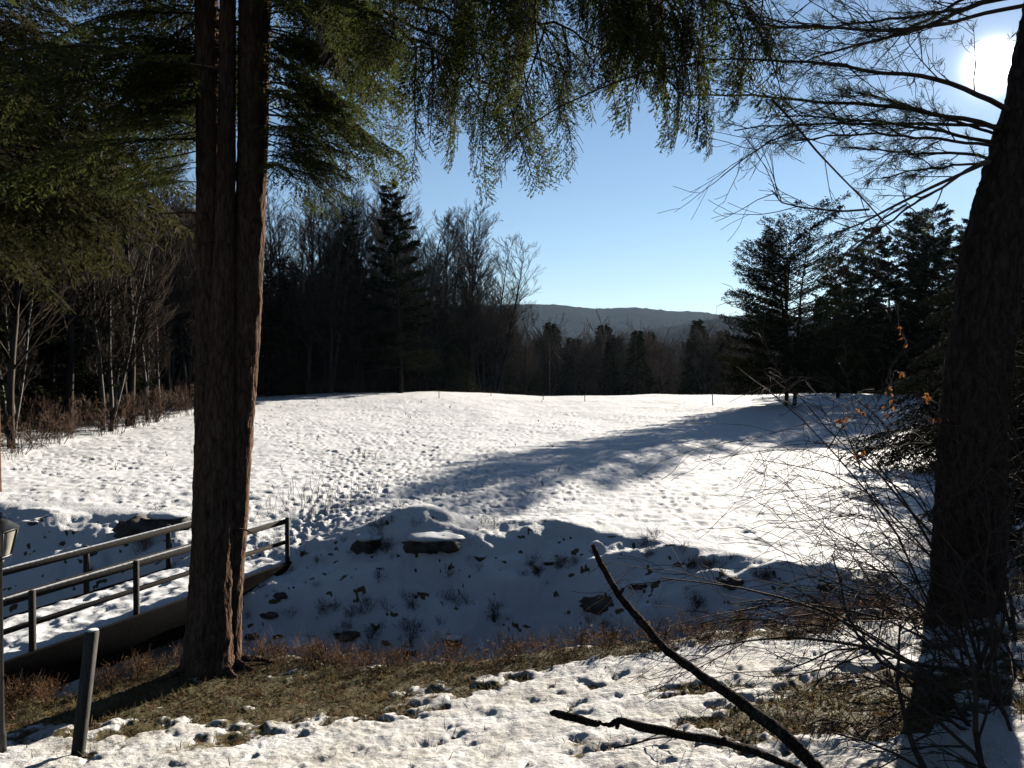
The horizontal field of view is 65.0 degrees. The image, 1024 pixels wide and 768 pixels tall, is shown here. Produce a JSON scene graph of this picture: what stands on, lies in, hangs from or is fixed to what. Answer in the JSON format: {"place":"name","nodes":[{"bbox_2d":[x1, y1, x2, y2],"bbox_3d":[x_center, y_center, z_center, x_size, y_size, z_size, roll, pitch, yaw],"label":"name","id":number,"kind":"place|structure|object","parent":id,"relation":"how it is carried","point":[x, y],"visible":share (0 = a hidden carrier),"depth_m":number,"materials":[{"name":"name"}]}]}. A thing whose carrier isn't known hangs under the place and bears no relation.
{"place":"outdoors","nodes":[
{"label":"outdoors","id":0,"kind":"place"},
{"bbox_2d":[0,389,1023,767],"bbox_3d":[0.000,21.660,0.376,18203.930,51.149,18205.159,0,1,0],"label":"ground","id":1,"kind":"structure","parent":0,"point":[604,453],"depth_m":17.69,"materials":[{"name":"snow"}]},
{"bbox_2d":[0,512,20,752],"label":"lamp post","id":2,"kind":"object","parent":1,"relation":"on","point":[9,528],"visible":0.95,"depth_m":8.23,"materials":[{"name":"black metal"}]},
{"bbox_2d":[0,326,23,420],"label":"hemlock tree","id":3,"kind":"object","parent":1,"relation":"on","point":[3,334],"visible":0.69,"depth_m":39.62,"materials":[{"name":"green plant"}]},
{"bbox_2d":[0,225,50,416],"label":"hemlock tree","id":4,"kind":"object","parent":1,"relation":"on","point":[31,387],"visible":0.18,"depth_m":46.89,"materials":[{"name":"green plant"}]},
{"bbox_2d":[0,253,60,437],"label":"bare sapling","id":5,"kind":"object","parent":1,"relation":"on","point":[20,377],"visible":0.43,"depth_m":41.10,"materials":[{"name":"brown plant"}]},
{"bbox_2d":[0,42,97,448],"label":"bare tree","id":6,"kind":"object","parent":1,"relation":"on","point":[14,345],"visible":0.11,"depth_m":37.54,"materials":[{"name":"brown plant"}]},
{"bbox_2d":[1,76,96,424],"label":"bare tree","id":7,"kind":"object","parent":1,"relation":"on","point":[23,316],"visible":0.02,"depth_m":47.65,"materials":[{"name":"grey plant"}]},
{"bbox_2d":[0,18,133,314],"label":"hemlock tree","id":8,"kind":"object","parent":1,"relation":"on","point":[17,263],"visible":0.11,"depth_m":33.42,"materials":[{"name":"green plant"}]},
{"bbox_2d":[0,115,137,418],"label":"hemlock tree","id":9,"kind":"object","parent":1,"relation":"on","point":[52,361],"visible":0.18,"depth_m":52.01,"materials":[{"name":"green plant"}]},
{"bbox_2d":[30,94,137,429],"bbox_3d":[-25.933,-7.765,47.801,6.686,21.702,9.138,0,1,-21],"label":"bare tree","id":10,"kind":"object","parent":1,"relation":"on","point":[72,353],"visible":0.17,"depth_m":46.91,"materials":[{"name":"grey plant"}]},
{"bbox_2d":[71,628,98,756],"bbox_3d":[-4.274,3.108,8.053,0.271,1.314,0.116,0,1,0],"label":"fence post","id":11,"kind":"object","parent":1,"relation":"on","point":[85,688],"visible":0.88,"depth_m":8.01,"materials":[{"name":"grey wood"}]},
{"bbox_2d":[17,131,157,410],"bbox_3d":[-29.984,-7.749,56.540,9.238,20.618,8.980,0,1,5],"label":"hemlock tree","id":12,"kind":"object","parent":1,"relation":"on","point":[152,386],"visible":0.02,"depth_m":56.67,"materials":[{"name":"green plant"}]},
{"bbox_2d":[31,179,153,414],"bbox_3d":[-29.461,-6.282,56.920,7.739,17.768,7.961,0,1,17],"label":"hemlock tree","id":13,"kind":"object","parent":1,"relation":"on","point":[58,372],"visible":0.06,"depth_m":55.09,"materials":[{"name":"green plant"}]},
{"bbox_2d":[0,0,195,491],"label":"hemlock tree","id":14,"kind":"object","parent":1,"relation":"on","point":[54,210],"visible":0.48,"depth_m":25.89,"materials":[{"name":"green plant"}]},
{"bbox_2d":[87,256,139,400],"bbox_3d":[-25.900,-2.663,52.390,3.202,11.365,4.304,1,5,-27],"label":"bare sapling","id":15,"kind":"object","parent":1,"relation":"on","point":[118,379],"visible":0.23,"depth_m":51.99,"materials":[{"name":"brown plant"}]},
{"bbox_2d":[73,207,167,431],"bbox_3d":[-24.039,-3.739,48.388,5.321,14.051,3.959,4,1,14],"label":"bare sapling","id":16,"kind":"object","parent":1,"relation":"on","point":[123,364],"visible":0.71,"depth_m":48.41,"materials":[{"name":"brown plant"}]},
{"bbox_2d":[55,110,190,425],"bbox_3d":[-25.312,-8.062,52.509,8.519,22.462,10.600,-1,1,-28],"label":"bare tree","id":17,"kind":"object","parent":1,"relation":"on","point":[131,374],"visible":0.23,"depth_m":52.60,"materials":[{"name":"brown plant"}]},
{"bbox_2d":[111,514,161,538],"bbox_3d":[-9.171,3.639,19.870,1.343,0.707,1.165,0,1,-13],"label":"stone","id":18,"kind":"object","parent":1,"relation":"on","point":[139,523],"visible":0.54,"depth_m":19.58,"materials":[{"name":"stone"}]},
{"bbox_2d":[118,236,167,420],"bbox_3d":[-25.907,-3.648,55.971,3.020,13.390,4.216,1,2,1],"label":"bare sapling","id":19,"kind":"object","parent":1,"relation":"on","point":[145,373],"visible":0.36,"depth_m":56.36,"materials":[{"name":"brown plant"}]},
{"bbox_2d":[3,517,291,702],"bbox_3d":[-8.455,4.366,14.911,2.330,2.449,11.253,1,1,29],"label":"footbridge","id":20,"kind":"object","parent":1,"relation":"on","point":[136,612],"visible":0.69,"depth_m":15.18,"materials":[{"name":"black wood"}]},
{"bbox_2d":[131,240,174,413],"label":"bare sapling","id":21,"kind":"object","parent":1,"relation":"on","point":[161,361],"visible":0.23,"depth_m":61.64,"materials":[{"name":"brown plant"}]},
{"bbox_2d":[120,135,195,403],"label":"bare tree","id":22,"kind":"object","parent":1,"relation":"on","point":[168,385],"visible":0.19,"depth_m":66.54,"materials":[{"name":"grey plant"}]},
{"bbox_2d":[142,205,194,385],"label":"hemlock tree","id":23,"kind":"object","parent":1,"relation":"on","point":[177,358],"visible":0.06,"depth_m":82.89,"materials":[{"name":"green plant"}]},
{"bbox_2d":[147,510,190,530],"bbox_3d":[-8.554,3.506,20.034,1.125,0.684,0.872,0,1,19],"label":"stone","id":24,"kind":"object","parent":1,"relation":"on","point":[163,519],"visible":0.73,"depth_m":19.79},
{"bbox_2d":[145,187,195,388],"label":"bare tree","id":25,"kind":"object","parent":1,"relation":"on","point":[179,370],"visible":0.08,"depth_m":75.85,"materials":[{"name":"grey plant"}]},
{"bbox_2d":[149,188,195,404],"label":"bare tree","id":26,"kind":"object","parent":1,"relation":"on","point":[182,358],"visible":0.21,"depth_m":69.47,"materials":[{"name":"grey plant"}]},
{"bbox_2d":[158,175,195,402],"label":"bare tree","id":27,"kind":"object","parent":1,"relation":"on","point":[189,354],"visible":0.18,"depth_m":69.44,"materials":[{"name":"grey plant"}]},
{"bbox_2d":[0,371,499,459],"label":"undergrowth","id":28,"kind":"object","parent":1,"relation":"on","point":[181,391],"visible":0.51,"depth_m":48.93,"materials":[{"name":"plant"}]},
{"bbox_2d":[257,265,306,395],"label":"hemlock tree","id":29,"kind":"object","parent":1,"relation":"on","point":[272,284],"visible":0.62,"depth_m":94.84,"materials":[{"name":"green plant"}]},
{"bbox_2d":[260,196,304,395],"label":"bare tree","id":30,"kind":"object","parent":1,"relation":"on","point":[270,262],"visible":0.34,"depth_m":95.88,"materials":[{"name":"grey plant"}]},
{"bbox_2d":[263,174,305,349],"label":"bare tree","id":31,"kind":"object","parent":1,"relation":"on","point":[270,231],"visible":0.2,"depth_m":104.76,"materials":[{"name":"grey plant"}]},
{"bbox_2d":[261,202,308,379],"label":"bare tree","id":32,"kind":"object","parent":1,"relation":"on","point":[279,250],"visible":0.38,"depth_m":100.59,"materials":[{"name":"grey plant"}]},
{"bbox_2d":[263,196,326,341],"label":"bare tree","id":33,"kind":"object","parent":1,"relation":"on","point":[283,242],"visible":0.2,"depth_m":106.00,"materials":[{"name":"grey plant"}]},
{"bbox_2d":[259,635,346,664],"bbox_3d":[-4.226,5.584,15.970,1.918,1.006,1.331,0,1,8],"label":"stone","id":34,"kind":"object","parent":1,"relation":"on","point":[300,637],"visible":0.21,"depth_m":15.90,"materials":[{"name":"stone"}]},
{"bbox_2d":[268,184,342,393],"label":"bare tree","id":35,"kind":"object","parent":1,"relation":"on","point":[309,349],"visible":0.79,"depth_m":95.81,"materials":[{"name":"grey plant"}]},
{"bbox_2d":[275,181,337,390],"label":"bare tree","id":36,"kind":"object","parent":1,"relation":"on","point":[294,236],"visible":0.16,"depth_m":105.57,"materials":[{"name":"grey plant"}]},
{"bbox_2d":[293,314,323,393],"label":"hemlock tree","id":37,"kind":"object","parent":1,"relation":"on","point":[318,375],"visible":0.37,"depth_m":101.45,"materials":[{"name":"green plant"}]},
{"bbox_2d":[290,192,363,392],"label":"bare tree","id":38,"kind":"object","parent":1,"relation":"on","point":[318,226],"visible":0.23,"depth_m":100.46,"materials":[{"name":"grey plant"}]},
{"bbox_2d":[295,197,359,392],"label":"bare tree","id":39,"kind":"object","parent":1,"relation":"on","point":[322,348],"visible":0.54,"depth_m":97.33,"materials":[{"name":"grey plant"}]},
{"bbox_2d":[303,254,353,392],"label":"hemlock tree","id":40,"kind":"object","parent":1,"relation":"on","point":[337,379],"visible":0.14,"depth_m":103.81,"materials":[{"name":"green plant"}]},
{"bbox_2d":[279,186,381,392],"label":"bare tree","id":41,"kind":"object","parent":1,"relation":"on","point":[332,369],"visible":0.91,"depth_m":95.38,"materials":[{"name":"brown plant"}]},
{"bbox_2d":[114,399,560,522],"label":"footprints","id":42,"kind":"object","parent":1,"relation":"on","point":[338,493],"visible":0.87,"depth_m":22.84,"materials":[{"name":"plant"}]},
{"bbox_2d":[306,198,384,392],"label":"bare tree","id":43,"kind":"object","parent":1,"relation":"on","point":[356,346],"visible":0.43,"depth_m":98.34,"materials":[{"name":"grey plant"}]},
{"bbox_2d":[334,631,360,642],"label":"stone","id":44,"kind":"object","parent":1,"relation":"on","point":[348,636],"visible":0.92,"depth_m":16.05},
{"bbox_2d":[312,211,383,392],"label":"pine tree","id":45,"kind":"object","parent":1,"relation":"on","point":[347,367],"visible":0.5,"depth_m":97.56,"materials":[{"name":"green plant"}]},
{"bbox_2d":[332,190,391,392],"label":"bare tree","id":46,"kind":"object","parent":1,"relation":"on","point":[362,311],"visible":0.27,"depth_m":99.52,"materials":[{"name":"grey plant"}]},
{"bbox_2d":[324,159,407,391],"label":"bare tree","id":47,"kind":"object","parent":1,"relation":"on","point":[362,383],"visible":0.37,"depth_m":99.01,"materials":[{"name":"grey plant"}]},
{"bbox_2d":[350,533,383,554],"bbox_3d":[-3.319,3.708,18.497,0.771,0.534,0.672,-1,1,-45],"label":"stone","id":48,"kind":"object","parent":1,"relation":"on","point":[360,544],"visible":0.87,"depth_m":18.28,"materials":[{"name":"stone"}]},
{"bbox_2d":[342,165,420,391],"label":"bare tree","id":49,"kind":"object","parent":1,"relation":"on","point":[378,200],"visible":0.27,"depth_m":102.45,"materials":[{"name":"grey plant"}]},
{"bbox_2d":[355,201,435,365],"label":"bare tree","id":50,"kind":"object","parent":1,"relation":"on","point":[404,240],"visible":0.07,"depth_m":114.14,"materials":[{"name":"grey plant"}]},
{"bbox_2d":[349,179,443,392],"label":"pine tree","id":51,"kind":"object","parent":1,"relation":"on","point":[390,231],"visible":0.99,"depth_m":94.76,"materials":[{"name":"green plant"}]},
{"bbox_2d":[0,0,797,680],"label":"hemlock tree","id":52,"kind":"object","parent":1,"relation":"on","point":[206,82],"visible":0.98,"depth_m":10.46,"materials":[{"name":"green plant"}]},
{"bbox_2d":[371,189,427,391],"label":"bare tree","id":53,"kind":"object","parent":1,"relation":"on","point":[401,306],"visible":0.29,"depth_m":101.90,"materials":[{"name":"grey plant"}]},
{"bbox_2d":[365,182,438,391],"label":"bare tree","id":54,"kind":"object","parent":1,"relation":"on","point":[389,315],"visible":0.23,"depth_m":103.14,"materials":[{"name":"grey plant"}]},
{"bbox_2d":[389,287,435,391],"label":"hemlock tree","id":55,"kind":"object","parent":1,"relation":"on","point":[432,388],"visible":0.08,"depth_m":107.31,"materials":[{"name":"green plant"}]},
{"bbox_2d":[390,266,449,391],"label":"hemlock tree","id":56,"kind":"object","parent":1,"relation":"on","point":[408,358],"visible":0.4,"depth_m":105.02,"materials":[{"name":"green plant"}]},
{"bbox_2d":[386,206,472,390],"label":"bare tree","id":57,"kind":"object","parent":1,"relation":"on","point":[431,283],"visible":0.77,"depth_m":106.45,"materials":[{"name":"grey plant"}]},
{"bbox_2d":[408,226,454,338],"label":"bare tree","id":58,"kind":"object","parent":1,"relation":"on","point":[426,267],"visible":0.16,"depth_m":112.60,"materials":[{"name":"grey plant"}]},
{"bbox_2d":[401,532,464,553],"bbox_3d":[-1.791,3.635,18.054,1.498,0.570,0.878,0,1,2],"label":"stone","id":59,"kind":"object","parent":1,"relation":"on","point":[432,542],"visible":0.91,"depth_m":17.79,"materials":[{"name":"stone"}]},
{"bbox_2d":[423,214,468,352],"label":"bare tree","id":60,"kind":"object","parent":1,"relation":"on","point":[453,277],"visible":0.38,"depth_m":115.72,"materials":[{"name":"grey plant"}]},
{"bbox_2d":[428,290,470,391],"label":"hemlock tree","id":61,"kind":"object","parent":1,"relation":"on","point":[457,376],"visible":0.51,"depth_m":108.52,"materials":[{"name":"green plant"}]},
{"bbox_2d":[440,634,462,648],"bbox_3d":[-1.218,5.067,15.823,0.536,0.254,0.384,0,1,10],"label":"rock","id":62,"kind":"object","parent":1,"relation":"on","point":[456,639],"visible":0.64,"depth_m":15.72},
{"bbox_2d":[426,215,483,351],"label":"bare tree","id":63,"kind":"object","parent":1,"relation":"on","point":[460,264],"visible":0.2,"depth_m":119.54,"materials":[{"name":"grey plant"}]},
{"bbox_2d":[440,297,471,391],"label":"hemlock tree","id":64,"kind":"object","parent":1,"relation":"on","point":[455,329],"visible":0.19,"depth_m":112.14,"materials":[{"name":"green plant"}]},
{"bbox_2d":[445,312,477,391],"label":"hemlock tree","id":65,"kind":"object","parent":1,"relation":"on","point":[465,374],"visible":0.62,"depth_m":111.59,"materials":[{"name":"green plant"}]},
{"bbox_2d":[0,206,939,395],"bbox_3d":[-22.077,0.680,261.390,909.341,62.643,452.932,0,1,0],"label":"wood","id":66,"kind":"object","parent":1,"relation":"on","point":[661,361],"visible":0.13,"depth_m":160.08,"materials":[{"name":"plant"}]},
{"bbox_2d":[440,201,505,391],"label":"bare tree","id":67,"kind":"object","parent":1,"relation":"on","point":[476,312],"visible":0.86,"depth_m":114.06,"materials":[{"name":"grey plant"}]},
{"bbox_2d":[443,220,502,392],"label":"bare tree","id":68,"kind":"object","parent":1,"relation":"on","point":[478,302],"visible":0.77,"depth_m":114.65,"materials":[{"name":"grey plant"}]},
{"bbox_2d":[449,251,514,392],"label":"bare tree","id":69,"kind":"object","parent":1,"relation":"on","point":[482,357],"visible":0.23,"depth_m":121.58,"materials":[{"name":"grey plant"}]},
{"bbox_2d":[441,197,524,391],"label":"bare tree","id":70,"kind":"object","parent":1,"relation":"on","point":[477,259],"visible":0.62,"depth_m":116.17,"materials":[{"name":"grey plant"}]},
{"bbox_2d":[478,276,522,390],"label":"bare tree","id":71,"kind":"object","parent":1,"relation":"on","point":[490,359],"visible":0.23,"depth_m":125.23,"materials":[{"name":"grey plant"}]},
{"bbox_2d":[480,278,523,387],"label":"bare tree","id":72,"kind":"object","parent":1,"relation":"on","point":[498,283],"visible":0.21,"depth_m":130.17,"materials":[{"name":"grey plant"}]},
{"bbox_2d":[485,308,522,393],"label":"hemlock tree","id":73,"kind":"object","parent":1,"relation":"on","point":[504,390],"visible":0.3,"depth_m":129.03,"materials":[{"name":"green plant"}]},
{"bbox_2d":[465,233,544,392],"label":"bare tree","id":74,"kind":"object","parent":1,"relation":"on","point":[511,324],"visible":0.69,"depth_m":123.09,"materials":[{"name":"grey plant"}]},
{"bbox_2d":[484,279,533,389],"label":"bare tree","id":75,"kind":"object","parent":1,"relation":"on","point":[506,371],"visible":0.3,"depth_m":129.02,"materials":[{"name":"grey plant"}]},
{"bbox_2d":[4,579,1023,767],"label":"dead grass","id":76,"kind":"structure","parent":1,"relation":"on","point":[809,693],"depth_m":9.02,"materials":[{"name":"brown plant"}]},
{"bbox_2d":[4,558,1023,709],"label":"dead weeds","id":77,"kind":"object","parent":1,"relation":"on","point":[310,651],"visible":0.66,"depth_m":10.33,"materials":[{"name":"brown plant"}]},
{"bbox_2d":[30,500,1011,700],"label":"bank weeds","id":78,"kind":"object","parent":1,"relation":"on","point":[379,544],"visible":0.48,"depth_m":16.52,"materials":[{"name":"plant"}]},
{"bbox_2d":[510,304,541,394],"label":"bare tree","id":79,"kind":"object","parent":1,"relation":"on","point":[527,361],"visible":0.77,"depth_m":134.23,"materials":[{"name":"grey plant"}]},
{"bbox_2d":[518,351,542,395],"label":"hemlock tree","id":80,"kind":"object","parent":1,"relation":"on","point":[531,385],"visible":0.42,"depth_m":142.54,"materials":[{"name":"green plant"}]},
{"bbox_2d":[578,595,613,614],"bbox_3d":[1.743,4.476,16.295,0.629,0.369,0.679,-1,1,-31],"label":"stone","id":81,"kind":"object","parent":1,"relation":"on","point":[587,603],"visible":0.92,"depth_m":16.13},
{"bbox_2d":[549,710,801,767],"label":"dead branch","id":82,"kind":"object","parent":1,"relation":"on","point":[639,726],"visible":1,"depth_m":3.01,"materials":[{"name":"wood"}]},
{"bbox_2d":[591,544,823,767],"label":"dead branch","id":83,"kind":"object","parent":1,"relation":"on","point":[787,738],"visible":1,"depth_m":3.68,"materials":[{"name":"wood"}]},
{"bbox_2d":[719,576,743,589],"bbox_3d":[4.231,3.825,15.407,0.512,0.261,0.375,0,1,-13],"label":"stone","id":84,"kind":"object","parent":1,"relation":"on","point":[730,580],"visible":0.84,"depth_m":15.30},
{"bbox_2d":[475,0,1023,626],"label":"pine tree","id":85,"kind":"object","parent":1,"relation":"on","point":[989,278],"visible":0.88,"depth_m":8.22,"materials":[{"name":"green plant"}]},
{"bbox_2d":[707,190,875,405],"bbox_3d":[22.307,-6.624,66.218,12.183,17.424,12.701,0,1,-17],"label":"pine tree","id":86,"kind":"object","parent":1,"relation":"on","point":[780,288],"visible":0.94,"depth_m":64.99,"materials":[{"name":"green plant"}]},
{"bbox_2d":[572,280,1023,727],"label":"bare shrub","id":87,"kind":"object","parent":1,"relation":"on","point":[947,581],"visible":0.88,"depth_m":6.99,"materials":[{"name":"orange plant"}]},
{"bbox_2d":[625,416,1023,749],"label":"bare shrub","id":88,"kind":"object","parent":1,"relation":"on","point":[963,714],"visible":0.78,"depth_m":5.69,"materials":[{"name":"plant"}]},
{"bbox_2d":[638,284,1023,640],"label":"bare shrub","id":89,"kind":"object","parent":1,"relation":"on","point":[1011,623],"visible":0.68,"depth_m":7.93,"materials":[{"name":"plant"}]},
{"bbox_2d":[803,258,872,397],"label":"pine tree","id":90,"kind":"object","parent":1,"relation":"on","point":[840,317],"visible":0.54,"depth_m":82.97,"materials":[{"name":"green plant"}]},
{"bbox_2d":[818,248,891,392],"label":"pine tree","id":91,"kind":"object","parent":1,"relation":"on","point":[863,292],"visible":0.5,"depth_m":96.20,"materials":[{"name":"green plant"}]},
{"bbox_2d":[827,226,911,393],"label":"pine tree","id":92,"kind":"object","parent":1,"relation":"on","point":[873,260],"visible":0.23,"depth_m":101.98,"materials":[{"name":"green plant"}]},
{"bbox_2d":[858,235,925,393],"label":"pine tree","id":93,"kind":"object","parent":1,"relation":"on","point":[896,282],"visible":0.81,"depth_m":95.83,"materials":[{"name":"green plant"}]},
{"bbox_2d":[861,210,946,393],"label":"pine tree","id":94,"kind":"object","parent":1,"relation":"on","point":[914,230],"visible":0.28,"depth_m":99.80,"materials":[{"name":"green plant"}]},
{"bbox_2d":[797,559,1012,767],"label":"bare shrub","id":95,"kind":"object","parent":1,"relation":"on","point":[977,754],"visible":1,"depth_m":4.88,"materials":[{"name":"plant"}]},
{"bbox_2d":[793,517,1023,639],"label":"bare shrub","id":96,"kind":"object","parent":1,"relation":"on","point":[862,580],"visible":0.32,"depth_m":8.65,"materials":[{"name":"plant"}]},
{"bbox_2d":[881,237,958,389],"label":"pine tree","id":97,"kind":"object","parent":1,"relation":"on","point":[923,283],"visible":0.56,"depth_m":95.10,"materials":[{"name":"green plant"}]},
{"bbox_2d":[834,265,1023,473],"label":"hemlock tree","id":98,"kind":"object","parent":1,"relation":"on","point":[942,314],"visible":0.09,"depth_m":30.27,"materials":[{"name":"green plant"}]},
{"bbox_2d":[898,202,960,388],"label":"pine tree","id":99,"kind":"object","parent":1,"relation":"on","point":[947,233],"visible":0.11,"depth_m":103.59,"materials":[{"name":"green plant"}]},
{"bbox_2d":[912,218,968,361],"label":"pine tree","id":100,"kind":"object","parent":1,"relation":"on","point":[959,226],"visible":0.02,"depth_m":117.01,"materials":[{"name":"green plant"}]},
{"bbox_2d":[930,230,964,358],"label":"pine tree","id":101,"kind":"object","parent":1,"relation":"on","point":[953,256],"visible":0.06,"depth_m":100.70,"materials":[{"name":"green plant"}]},
{"bbox_2d":[905,281,1023,568],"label":"hemlock tree","id":102,"kind":"object","parent":1,"relation":"on","point":[1017,493],"visible":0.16,"depth_m":16.31,"materials":[{"name":"green plant"}]},
{"bbox_2d":[0,0,1023,316],"label":"sky","id":103,"kind":"structure","parent":0,"point":[603,242],"materials":[{"name":"blue"}]},
{"bbox_2d":[435,304,720,337],"bbox_3d":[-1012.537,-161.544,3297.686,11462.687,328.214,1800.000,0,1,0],"label":"hills","id":104,"kind":"structure","parent":0,"point":[652,318],"depth_m":2963.76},
{"bbox_2d":[522,315,892,364],"bbox_3d":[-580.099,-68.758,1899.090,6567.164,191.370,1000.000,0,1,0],"label":"hills","id":105,"kind":"structure","parent":0,"point":[678,328],"depth_m":1752.74,"materials":[{"name":"plant"}]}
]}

